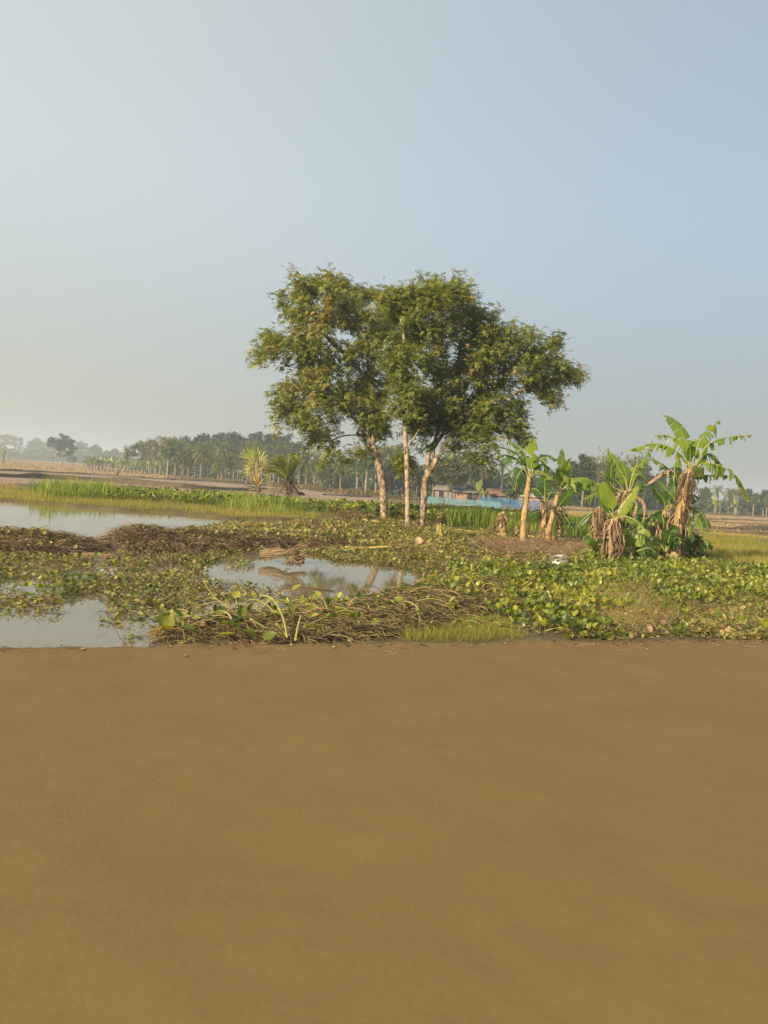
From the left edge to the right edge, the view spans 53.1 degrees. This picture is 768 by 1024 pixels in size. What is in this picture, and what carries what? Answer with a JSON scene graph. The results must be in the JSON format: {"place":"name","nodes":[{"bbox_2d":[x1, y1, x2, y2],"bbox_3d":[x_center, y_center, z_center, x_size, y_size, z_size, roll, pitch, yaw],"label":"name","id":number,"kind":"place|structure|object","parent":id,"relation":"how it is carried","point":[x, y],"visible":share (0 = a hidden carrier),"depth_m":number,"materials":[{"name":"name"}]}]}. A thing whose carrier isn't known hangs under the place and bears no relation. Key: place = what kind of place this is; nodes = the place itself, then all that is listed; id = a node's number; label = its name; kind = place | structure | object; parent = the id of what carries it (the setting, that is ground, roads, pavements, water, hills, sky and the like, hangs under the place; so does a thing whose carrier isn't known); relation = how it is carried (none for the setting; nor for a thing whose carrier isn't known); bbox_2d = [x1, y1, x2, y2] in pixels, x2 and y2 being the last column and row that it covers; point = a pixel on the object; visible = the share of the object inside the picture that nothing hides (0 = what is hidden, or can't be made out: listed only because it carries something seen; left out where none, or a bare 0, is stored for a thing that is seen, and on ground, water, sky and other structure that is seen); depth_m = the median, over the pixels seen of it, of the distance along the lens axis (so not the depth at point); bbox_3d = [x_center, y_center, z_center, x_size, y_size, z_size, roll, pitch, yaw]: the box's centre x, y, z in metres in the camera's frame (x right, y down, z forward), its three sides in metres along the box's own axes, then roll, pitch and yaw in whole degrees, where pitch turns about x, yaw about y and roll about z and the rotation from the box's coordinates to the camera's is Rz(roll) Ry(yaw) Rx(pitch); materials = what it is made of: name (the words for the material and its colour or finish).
{"place":"outdoors","nodes":[
{"label":"outdoors","id":0,"kind":"place"},
{"bbox_2d":[0,469,294,485],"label":"field ridge","id":1,"kind":"structure","parent":0,"point":[21,470],"depth_m":143.26,"materials":[{"name":"soil"}]},
{"bbox_2d":[0,472,305,495],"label":"field ridge","id":2,"kind":"structure","parent":0,"point":[122,480],"depth_m":79.81,"materials":[{"name":"soil"}]},
{"bbox_2d":[0,460,337,489],"bbox_3d":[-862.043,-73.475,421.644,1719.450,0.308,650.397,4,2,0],"label":"stubble field","id":3,"kind":"structure","parent":0,"point":[76,469],"depth_m":197.26,"materials":[{"name":"plant"}]},
{"bbox_2d":[0,443,121,463],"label":"undergrowth","id":4,"kind":"object","parent":3,"relation":"on","point":[40,453],"visible":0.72,"depth_m":641.81,"materials":[{"name":"plant"}]},
{"bbox_2d":[46,433,78,464],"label":"broadleaf tree","id":5,"kind":"object","parent":3,"relation":"on","point":[61,444],"visible":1,"depth_m":337.87,"materials":[{"name":"green plant"}]},
{"bbox_2d":[128,440,146,462],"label":"broadleaf tree","id":6,"kind":"object","parent":3,"relation":"on","point":[136,446],"visible":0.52,"depth_m":258.52,"materials":[{"name":"green plant"}]},
{"bbox_2d":[138,438,159,473],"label":"broadleaf tree","id":7,"kind":"object","parent":3,"relation":"on","point":[143,452],"visible":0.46,"depth_m":213.26,"materials":[{"name":"green plant"}]},
{"bbox_2d":[144,435,175,474],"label":"broadleaf tree","id":8,"kind":"object","parent":3,"relation":"on","point":[154,454],"visible":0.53,"depth_m":204.57,"materials":[{"name":"green plant"}]},
{"bbox_2d":[158,437,176,477],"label":"broadleaf tree","id":9,"kind":"object","parent":3,"relation":"on","point":[168,451],"visible":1,"depth_m":171.62,"materials":[{"name":"green plant"}]},
{"bbox_2d":[163,436,188,476],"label":"date palm","id":10,"kind":"object","parent":3,"relation":"on","point":[179,446],"visible":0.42,"depth_m":187.43,"materials":[{"name":"green plant"}]},
{"bbox_2d":[174,446,190,476],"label":"date palm","id":11,"kind":"object","parent":3,"relation":"on","point":[183,458],"visible":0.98,"depth_m":173.08,"materials":[{"name":"green plant"}]},
{"bbox_2d":[177,444,198,476],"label":"date palm","id":12,"kind":"object","parent":3,"relation":"on","point":[191,448],"visible":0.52,"depth_m":178.78,"materials":[{"name":"green plant"}]},
{"bbox_2d":[79,455,307,484],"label":"undergrowth","id":13,"kind":"object","parent":3,"relation":"on","point":[179,470],"visible":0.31,"depth_m":217.56,"materials":[{"name":"plant"}]},
{"bbox_2d":[201,432,239,475],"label":"broadleaf tree","id":14,"kind":"object","parent":3,"relation":"on","point":[220,438],"visible":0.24,"depth_m":237.40,"materials":[{"name":"green plant"}]},
{"bbox_2d":[212,438,234,479],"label":"date palm","id":15,"kind":"object","parent":3,"relation":"on","point":[222,446],"visible":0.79,"depth_m":191.54,"materials":[{"name":"green plant"}]},
{"bbox_2d":[222,451,237,480],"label":"date palm","id":16,"kind":"object","parent":3,"relation":"on","point":[230,465],"visible":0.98,"depth_m":175.60,"materials":[{"name":"green plant"}]},
{"bbox_2d":[213,431,247,473],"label":"broadleaf tree","id":17,"kind":"object","parent":3,"relation":"on","point":[234,435],"visible":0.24,"depth_m":237.37,"materials":[{"name":"green plant"}]},
{"bbox_2d":[235,431,271,476],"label":"broadleaf tree","id":18,"kind":"object","parent":3,"relation":"on","point":[257,436],"visible":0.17,"depth_m":237.48,"materials":[{"name":"green plant"}]},
{"bbox_2d":[249,442,269,479],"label":"date palm","id":19,"kind":"object","parent":3,"relation":"on","point":[257,461],"visible":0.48,"depth_m":178.24,"materials":[{"name":"green plant"}]},
{"bbox_2d":[256,432,284,462],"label":"broadleaf tree","id":20,"kind":"object","parent":3,"relation":"on","point":[268,437],"visible":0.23,"depth_m":236.65,"materials":[{"name":"green plant"}]},
{"bbox_2d":[269,434,304,479],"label":"broadleaf tree","id":21,"kind":"object","parent":3,"relation":"on","point":[287,441],"visible":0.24,"depth_m":238.12,"materials":[{"name":"green plant"}]},
{"bbox_2d":[0,459,767,536],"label":"stubble","id":22,"kind":"object","parent":3,"relation":"on","point":[20,462],"visible":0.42,"depth_m":184.41,"materials":[{"name":"plant"}]},
{"bbox_2d":[0,501,431,647],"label":"pond water","id":23,"kind":"structure","parent":0,"point":[78,624],"depth_m":14.32,"materials":[{"name":"grey liquid"}]},
{"bbox_2d":[0,552,154,600],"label":"water hyacinth","id":24,"kind":"object","parent":23,"relation":"on","point":[71,578],"visible":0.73,"depth_m":11.83,"materials":[{"name":"green plant"}]},
{"bbox_2d":[0,519,401,554],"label":"plant heap","id":25,"kind":"object","parent":23,"relation":"in","point":[143,535],"visible":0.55,"depth_m":18.17,"materials":[{"name":"plant"}]},
{"bbox_2d":[0,509,445,552],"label":"dead plant debris","id":26,"kind":"object","parent":23,"relation":"on","point":[32,528],"visible":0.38,"depth_m":18.40,"materials":[{"name":"brown plant"}]},
{"bbox_2d":[0,540,465,642],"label":"floating plants","id":27,"kind":"object","parent":23,"relation":"on","point":[160,585],"visible":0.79,"depth_m":13.19,"materials":[{"name":"green plant"}]},
{"bbox_2d":[259,538,310,558],"bbox_3d":[-2.224,0.805,17.238,1.123,0.505,0.541,4,2,0],"label":"driftwood log","id":28,"kind":"object","parent":23,"relation":"on","point":[277,552],"visible":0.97,"depth_m":17.04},
{"bbox_2d":[282,550,304,566],"bbox_3d":[-1.786,0.928,15.354,0.429,0.369,0.546,4,2,0],"label":"driftwood","id":29,"kind":"object","parent":23,"relation":"on","point":[296,559],"visible":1,"depth_m":15.22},
{"bbox_2d":[137,570,538,646],"bbox_3d":[0.396,1.406,11.769,3.028,0.552,9.142,5,3,32],"label":"plant heap","id":30,"kind":"object","parent":23,"relation":"in","point":[343,627],"visible":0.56,"depth_m":9.78,"materials":[{"name":"plant"}]},
{"bbox_2d":[117,572,575,641],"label":"cut stalks","id":31,"kind":"object","parent":23,"relation":"on","point":[229,617],"visible":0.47,"depth_m":9.99,"materials":[{"name":"plant"}]},
{"bbox_2d":[135,569,538,643],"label":"broad leaves","id":32,"kind":"object","parent":31,"relation":"on","point":[166,621],"visible":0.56,"depth_m":9.82,"materials":[{"name":"green plant"}]},
{"bbox_2d":[445,555,767,639],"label":"dry stalks","id":33,"kind":"object","parent":23,"relation":"on","point":[648,607],"visible":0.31,"depth_m":12.48,"materials":[{"name":"plant"}]},
{"bbox_2d":[446,559,767,640],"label":"leaves","id":34,"kind":"object","parent":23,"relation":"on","point":[684,632],"visible":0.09,"depth_m":11.55,"materials":[{"name":"green plant"}]},
{"bbox_2d":[0,471,501,508],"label":"mud field","id":35,"kind":"structure","parent":0,"point":[312,494],"depth_m":102.48,"materials":[{"name":"soil"}]},
{"bbox_2d":[191,438,211,478],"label":"date palm","id":36,"kind":"object","parent":35,"relation":"on","point":[201,452],"visible":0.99,"depth_m":170.20,"materials":[{"name":"green plant"}]},
{"bbox_2d":[212,455,227,478],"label":"date palm","id":37,"kind":"object","parent":35,"relation":"on","point":[219,468],"visible":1,"depth_m":169.00,"materials":[{"name":"green plant"}]},
{"bbox_2d":[254,454,301,497],"bbox_3d":[-7.536,-2.472,54.170,3.612,3.485,2.724,4,2,0],"label":"young date palm","id":38,"kind":"object","parent":35,"relation":"on","point":[284,470],"visible":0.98,"depth_m":53.91,"materials":[{"name":"green plant"}]},
{"bbox_2d":[164,476,418,500],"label":"scrub","id":39,"kind":"object","parent":35,"relation":"on","point":[345,491],"visible":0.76,"depth_m":134.10,"materials":[{"name":"plant"}]},
{"bbox_2d":[296,449,319,488],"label":"date palm","id":40,"kind":"object","parent":35,"relation":"on","point":[309,466],"visible":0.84,"depth_m":149.47,"materials":[{"name":"green plant"}]},
{"bbox_2d":[427,496,499,508],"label":"net fence","id":41,"kind":"object","parent":35,"relation":"on","point":[448,500],"visible":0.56,"depth_m":74.65,"materials":[{"name":"teal"}]},
{"bbox_2d":[29,474,609,537],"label":"reed grass","id":42,"kind":"structure","parent":0,"point":[486,517],"depth_m":38.08,"materials":[{"name":"plant"}]},
{"bbox_2d":[0,639,767,1023],"bbox_3d":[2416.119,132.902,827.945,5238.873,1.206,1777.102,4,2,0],"label":"earth bank","id":43,"kind":"structure","parent":0,"point":[442,833],"depth_m":3.96,"materials":[{"name":"soil"}]},
{"bbox_2d":[1,636,767,656],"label":"edge litter","id":44,"kind":"object","parent":43,"relation":"on","point":[280,642],"visible":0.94,"depth_m":8.92,"materials":[{"name":"plant"}]},
{"bbox_2d":[0,457,767,645],"bbox_3d":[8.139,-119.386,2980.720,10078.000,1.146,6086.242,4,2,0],"label":"ground","id":45,"kind":"structure","parent":0,"point":[537,637],"depth_m":11.41,"materials":[{"name":"soil"}]},
{"bbox_2d":[239,445,269,494],"bbox_3d":[-8.544,-2.508,50.321,2.375,3.795,0.926,3,2,-11],"label":"young fan palm","id":46,"kind":"object","parent":45,"relation":"on","point":[257,488],"visible":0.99,"depth_m":50.26,"materials":[{"name":"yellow plant"}]},
{"bbox_2d":[79,483,549,523],"bbox_3d":[-3.714,-0.513,44.127,31.764,0.816,18.845,4,2,0],"label":"hyacinth belt","id":47,"kind":"object","parent":45,"relation":"on","point":[345,504],"visible":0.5,"depth_m":40.70,"materials":[{"name":"green plant"}]},
{"bbox_2d":[243,262,399,518],"bbox_3d":[-2.914,-5.667,36.161,8.246,12.283,5.662,4,2,0],"label":"shade tree","id":48,"kind":"object","parent":45,"relation":"on","point":[311,288],"visible":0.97,"depth_m":35.29,"materials":[{"name":"green plant"}]},
{"bbox_2d":[313,458,330,487],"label":"date palm","id":49,"kind":"object","parent":45,"relation":"on","point":[320,475],"visible":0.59,"depth_m":157.45,"materials":[{"name":"green plant"}]},
{"bbox_2d":[331,453,352,490],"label":"date palm","id":50,"kind":"object","parent":45,"relation":"on","point":[341,469],"visible":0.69,"depth_m":139.71,"materials":[{"name":"green plant"}]},
{"bbox_2d":[350,450,363,491],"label":"broadleaf tree","id":51,"kind":"object","parent":45,"relation":"on","point":[356,468],"visible":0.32,"depth_m":139.41,"materials":[{"name":"green plant"}]},
{"bbox_2d":[355,444,374,490],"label":"broadleaf tree","id":52,"kind":"object","parent":45,"relation":"on","point":[364,464],"visible":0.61,"depth_m":131.37,"materials":[{"name":"green plant"}]},
{"bbox_2d":[370,446,390,491],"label":"broadleaf tree","id":53,"kind":"object","parent":45,"relation":"on","point":[382,454],"visible":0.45,"depth_m":148.16,"materials":[{"name":"green plant"}]},
{"bbox_2d":[0,481,767,641],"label":"short grass","id":54,"kind":"structure","parent":45,"relation":"on","point":[736,548],"depth_m":32.50,"materials":[{"name":"plant"}]},
{"bbox_2d":[372,465,396,486],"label":"broadleaf tree","id":55,"kind":"object","parent":45,"relation":"on","point":[387,474],"visible":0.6,"depth_m":148.78,"materials":[{"name":"green plant"}]},
{"bbox_2d":[183,515,598,569],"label":"plant litter","id":56,"kind":"object","parent":45,"relation":"on","point":[547,545],"visible":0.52,"depth_m":24.10,"materials":[{"name":"plant"}]},
{"bbox_2d":[380,443,403,492],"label":"broadleaf tree","id":57,"kind":"object","parent":45,"relation":"on","point":[400,448],"visible":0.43,"depth_m":159.24,"materials":[{"name":"green plant"}]},
{"bbox_2d":[181,509,618,568],"bbox_3d":[1.486,0.622,27.956,13.292,0.713,21.162,4,2,14],"label":"ground cover","id":58,"kind":"object","parent":45,"relation":"on","point":[346,529],"visible":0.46,"depth_m":24.14,"materials":[{"name":"green plant"}]},
{"bbox_2d":[388,463,413,494],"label":"broadleaf tree","id":59,"kind":"object","parent":45,"relation":"on","point":[392,479],"visible":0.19,"depth_m":148.49,"materials":[{"name":"green plant"}]},
{"bbox_2d":[330,508,472,527],"bbox_3d":[0.896,0.218,37.246,7.072,0.868,6.823,4,2,0],"label":"dry brush","id":60,"kind":"object","parent":45,"relation":"on","point":[358,515],"visible":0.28,"depth_m":35.55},
{"bbox_2d":[366,279,458,525],"bbox_3d":[1.011,-4.563,32.419,4.112,10.906,5.096,4,2,0],"label":"shade tree","id":61,"kind":"object","parent":45,"relation":"on","point":[406,316],"visible":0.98,"depth_m":31.67,"materials":[{"name":"green plant"}]},
{"bbox_2d":[409,464,433,497],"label":"broadleaf tree","id":62,"kind":"object","parent":45,"relation":"on","point":[413,481],"visible":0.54,"depth_m":124.00,"materials":[{"name":"green plant"}]},
{"bbox_2d":[433,456,470,497],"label":"broadleaf tree","id":63,"kind":"object","parent":45,"relation":"on","point":[446,469],"visible":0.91,"depth_m":116.83,"materials":[{"name":"green plant"}]},
{"bbox_2d":[432,482,471,497],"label":"tin hut","id":64,"kind":"object","parent":45,"relation":"on","point":[441,489],"visible":0.42,"depth_m":122.45,"materials":[{"name":"grey metal"}]},
{"bbox_2d":[449,488,479,502],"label":"brick hut","id":65,"kind":"object","parent":45,"relation":"on","point":[460,493],"visible":0.66,"depth_m":117.92,"materials":[{"name":"brick"}]},
{"bbox_2d":[463,462,496,499],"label":"broadleaf tree","id":66,"kind":"object","parent":45,"relation":"on","point":[478,477],"visible":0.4,"depth_m":148.62,"materials":[{"name":"green plant"}]},
{"bbox_2d":[469,455,498,494],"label":"coconut palm","id":67,"kind":"object","parent":45,"relation":"on","point":[482,471],"visible":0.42,"depth_m":129.71,"materials":[{"name":"green plant"}]},
{"bbox_2d":[405,268,593,525],"bbox_3d":[4.888,-4.708,33.297,8.944,11.634,5.271,4,2,0],"label":"shade tree","id":68,"kind":"object","parent":45,"relation":"on","point":[475,422],"visible":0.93,"depth_m":32.55,"materials":[{"name":"green plant"}]},
{"bbox_2d":[490,458,513,488],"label":"coconut palm","id":69,"kind":"object","parent":45,"relation":"on","point":[502,470],"visible":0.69,"depth_m":149.43,"materials":[{"name":"green plant"}]},
{"bbox_2d":[479,495,548,510],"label":"net fence","id":70,"kind":"object","parent":45,"relation":"on","point":[510,503],"visible":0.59,"depth_m":90.51,"materials":[{"name":"blue"}]},
{"bbox_2d":[280,457,767,514],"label":"undergrowth","id":71,"kind":"object","parent":45,"relation":"on","point":[650,503],"visible":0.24,"depth_m":169.39,"materials":[{"name":"plant"}]},
{"bbox_2d":[491,438,559,540],"bbox_3d":[4.803,-0.659,26.454,2.457,3.809,1.320,4,2,7],"label":"banana plant","id":72,"kind":"object","parent":45,"relation":"on","point":[524,461],"visible":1,"depth_m":26.39,"materials":[{"name":"green plant"}]},
{"bbox_2d":[521,475,555,536],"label":"banana plant","id":73,"kind":"object","parent":45,"relation":"on","point":[547,490],"visible":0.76,"depth_m":31.13,"materials":[{"name":"green plant"}]},
{"bbox_2d":[537,449,594,541],"bbox_3d":[6.345,-0.465,27.198,2.125,3.580,0.842,5,2,15],"label":"banana plant","id":74,"kind":"object","parent":45,"relation":"on","point":[562,473],"visible":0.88,"depth_m":27.28,"materials":[{"name":"green plant"}]},
{"bbox_2d":[413,551,767,641],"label":"hyacinth bed","id":75,"kind":"object","parent":45,"relation":"on","point":[677,590],"visible":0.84,"depth_m":14.98,"materials":[{"name":"green plant"}]},
{"bbox_2d":[569,441,652,554],"bbox_3d":[6.925,-0.224,22.648,2.890,4.048,1.288,3,2,-17],"label":"banana plant","id":76,"kind":"object","parent":45,"relation":"on","point":[626,476],"visible":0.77,"depth_m":22.91,"materials":[{"name":"green plant"}]},
{"bbox_2d":[638,465,662,507],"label":"broadleaf tree","id":77,"kind":"object","parent":45,"relation":"on","point":[648,487],"visible":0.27,"depth_m":183.32,"materials":[{"name":"green plant"}]},
{"bbox_2d":[643,458,681,554],"bbox_3d":[8.721,-0.163,24.444,1.094,3.586,1.337,6,3,38],"label":"banana plant","id":78,"kind":"object","parent":45,"relation":"on","point":[658,515],"visible":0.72,"depth_m":24.29,"materials":[{"name":"green plant"}]},
{"bbox_2d":[657,479,710,558],"bbox_3d":[9.429,0.334,23.912,1.640,2.737,1.148,3,2,-19],"label":"banana plant","id":79,"kind":"object","parent":45,"relation":"on","point":[703,521],"visible":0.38,"depth_m":23.84,"materials":[{"name":"green plant"}]},
{"bbox_2d":[627,414,751,557],"bbox_3d":[9.225,-0.621,23.513,3.819,4.632,1.315,4,2,0],"label":"banana plant","id":80,"kind":"object","parent":45,"relation":"on","point":[689,449],"visible":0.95,"depth_m":23.38,"materials":[{"name":"green plant"}]},
{"bbox_2d":[685,533,712,557],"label":"banana plant","id":81,"kind":"object","parent":45,"relation":"on","point":[696,545],"visible":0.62,"depth_m":24.67,"materials":[{"name":"green plant"}]},
{"bbox_2d":[698,486,712,506],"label":"broadleaf tree","id":82,"kind":"object","parent":45,"relation":"on","point":[704,493],"visible":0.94,"depth_m":223.55,"materials":[{"name":"green plant"}]},
{"bbox_2d":[727,488,744,514],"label":"broadleaf tree","id":83,"kind":"object","parent":45,"relation":"on","point":[739,497],"visible":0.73,"depth_m":204.75,"materials":[{"name":"green plant"}]},
{"bbox_2d":[738,488,757,514],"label":"broadleaf tree","id":84,"kind":"object","parent":45,"relation":"on","point":[742,504],"visible":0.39,"depth_m":214.19,"materials":[{"name":"green plant"}]},
{"bbox_2d":[0,0,767,504],"label":"sky","id":85,"kind":"structure","parent":0,"point":[598,168],"materials":[{"name":"blue"}]},
{"bbox_2d":[373,496,482,507],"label":"field ridge","id":86,"kind":"structure","parent":0,"point":[403,501],"depth_m":74.77,"materials":[{"name":"soil"}]},
{"bbox_2d":[494,511,510,535],"bbox_3d":[4.640,0.524,30.124,0.746,1.146,0.619,4,2,0],"label":"banana stump","id":87,"kind":"object","parent":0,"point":[502,520],"visible":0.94,"depth_m":30.03,"materials":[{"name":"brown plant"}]},
{"bbox_2d":[553,505,575,539],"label":"vine covered plant","id":88,"kind":"object","parent":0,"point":[561,519],"visible":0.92,"depth_m":30.67,"materials":[{"name":"green plant"}]},
{"bbox_2d":[577,505,608,554],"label":"banana plant","id":89,"kind":"object","parent":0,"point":[597,521],"visible":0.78,"depth_m":23.01,"materials":[{"name":"brown plant"}]},
{"bbox_2d":[578,535,618,556],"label":"banana plant","id":90,"kind":"object","parent":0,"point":[591,541],"visible":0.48,"depth_m":21.65,"materials":[{"name":"green plant"}]},
{"bbox_2d":[587,504,651,554],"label":"banana plant","id":91,"kind":"object","parent":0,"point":[639,514],"visible":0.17,"depth_m":24.84,"materials":[{"name":"green plant"}]},
{"bbox_2d":[597,481,645,559],"bbox_3d":[6.541,0.367,21.472,1.240,2.385,1.096,4,2,0],"label":"banana plant","id":92,"kind":"object","parent":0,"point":[612,533],"visible":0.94,"depth_m":21.45,"materials":[{"name":"green plant"}]},
{"bbox_2d":[502,506,767,537],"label":"harvested field","id":93,"kind":"structure","parent":0,"point":[713,523],"depth_m":115.51,"materials":[{"name":"plant"}]},
{"bbox_2d":[486,488,516,497],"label":"house","id":94,"kind":"structure","parent":93,"relation":"on","point":[495,492],"depth_m":128.22,"materials":[{"name":"tile"}]},
{"bbox_2d":[501,486,521,498],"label":"shrub","id":95,"kind":"object","parent":93,"relation":"on","point":[507,493],"visible":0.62,"depth_m":116.87,"materials":[{"name":"green plant"}]},
{"bbox_2d":[558,453,606,507],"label":"broadleaf tree","id":96,"kind":"object","parent":93,"relation":"on","point":[584,467],"visible":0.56,"depth_m":148.29,"materials":[{"name":"green plant"}]},
{"bbox_2d":[590,444,642,511],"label":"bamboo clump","id":97,"kind":"object","parent":93,"relation":"on","point":[602,466],"visible":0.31,"depth_m":134.44,"materials":[{"name":"green plant"}]},
{"bbox_2d":[605,449,653,510],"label":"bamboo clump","id":98,"kind":"object","parent":93,"relation":"on","point":[639,458],"visible":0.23,"depth_m":138.53,"materials":[{"name":"green plant"}]},
{"bbox_2d":[694,529,767,535],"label":"field ridge","id":99,"kind":"structure","parent":93,"relation":"on","point":[756,533],"depth_m":50.76,"materials":[{"name":"soil"}]},
{"bbox_2d":[618,528,661,559],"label":"banana plant","id":100,"kind":"object","parent":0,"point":[636,539],"visible":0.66,"depth_m":22.19,"materials":[{"name":"green plant"}]},
{"bbox_2d":[633,506,669,533],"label":"banana plant","id":101,"kind":"object","parent":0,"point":[646,523],"visible":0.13,"depth_m":25.93,"materials":[{"name":"green plant"}]},
{"bbox_2d":[641,525,685,556],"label":"banana plant","id":102,"kind":"object","parent":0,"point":[671,537],"visible":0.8,"depth_m":23.18,"materials":[{"name":"green plant"}]},
{"bbox_2d":[685,524,767,530],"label":"field ridge","id":103,"kind":"structure","parent":0,"point":[756,528],"depth_m":60.70,"materials":[{"name":"soil"}]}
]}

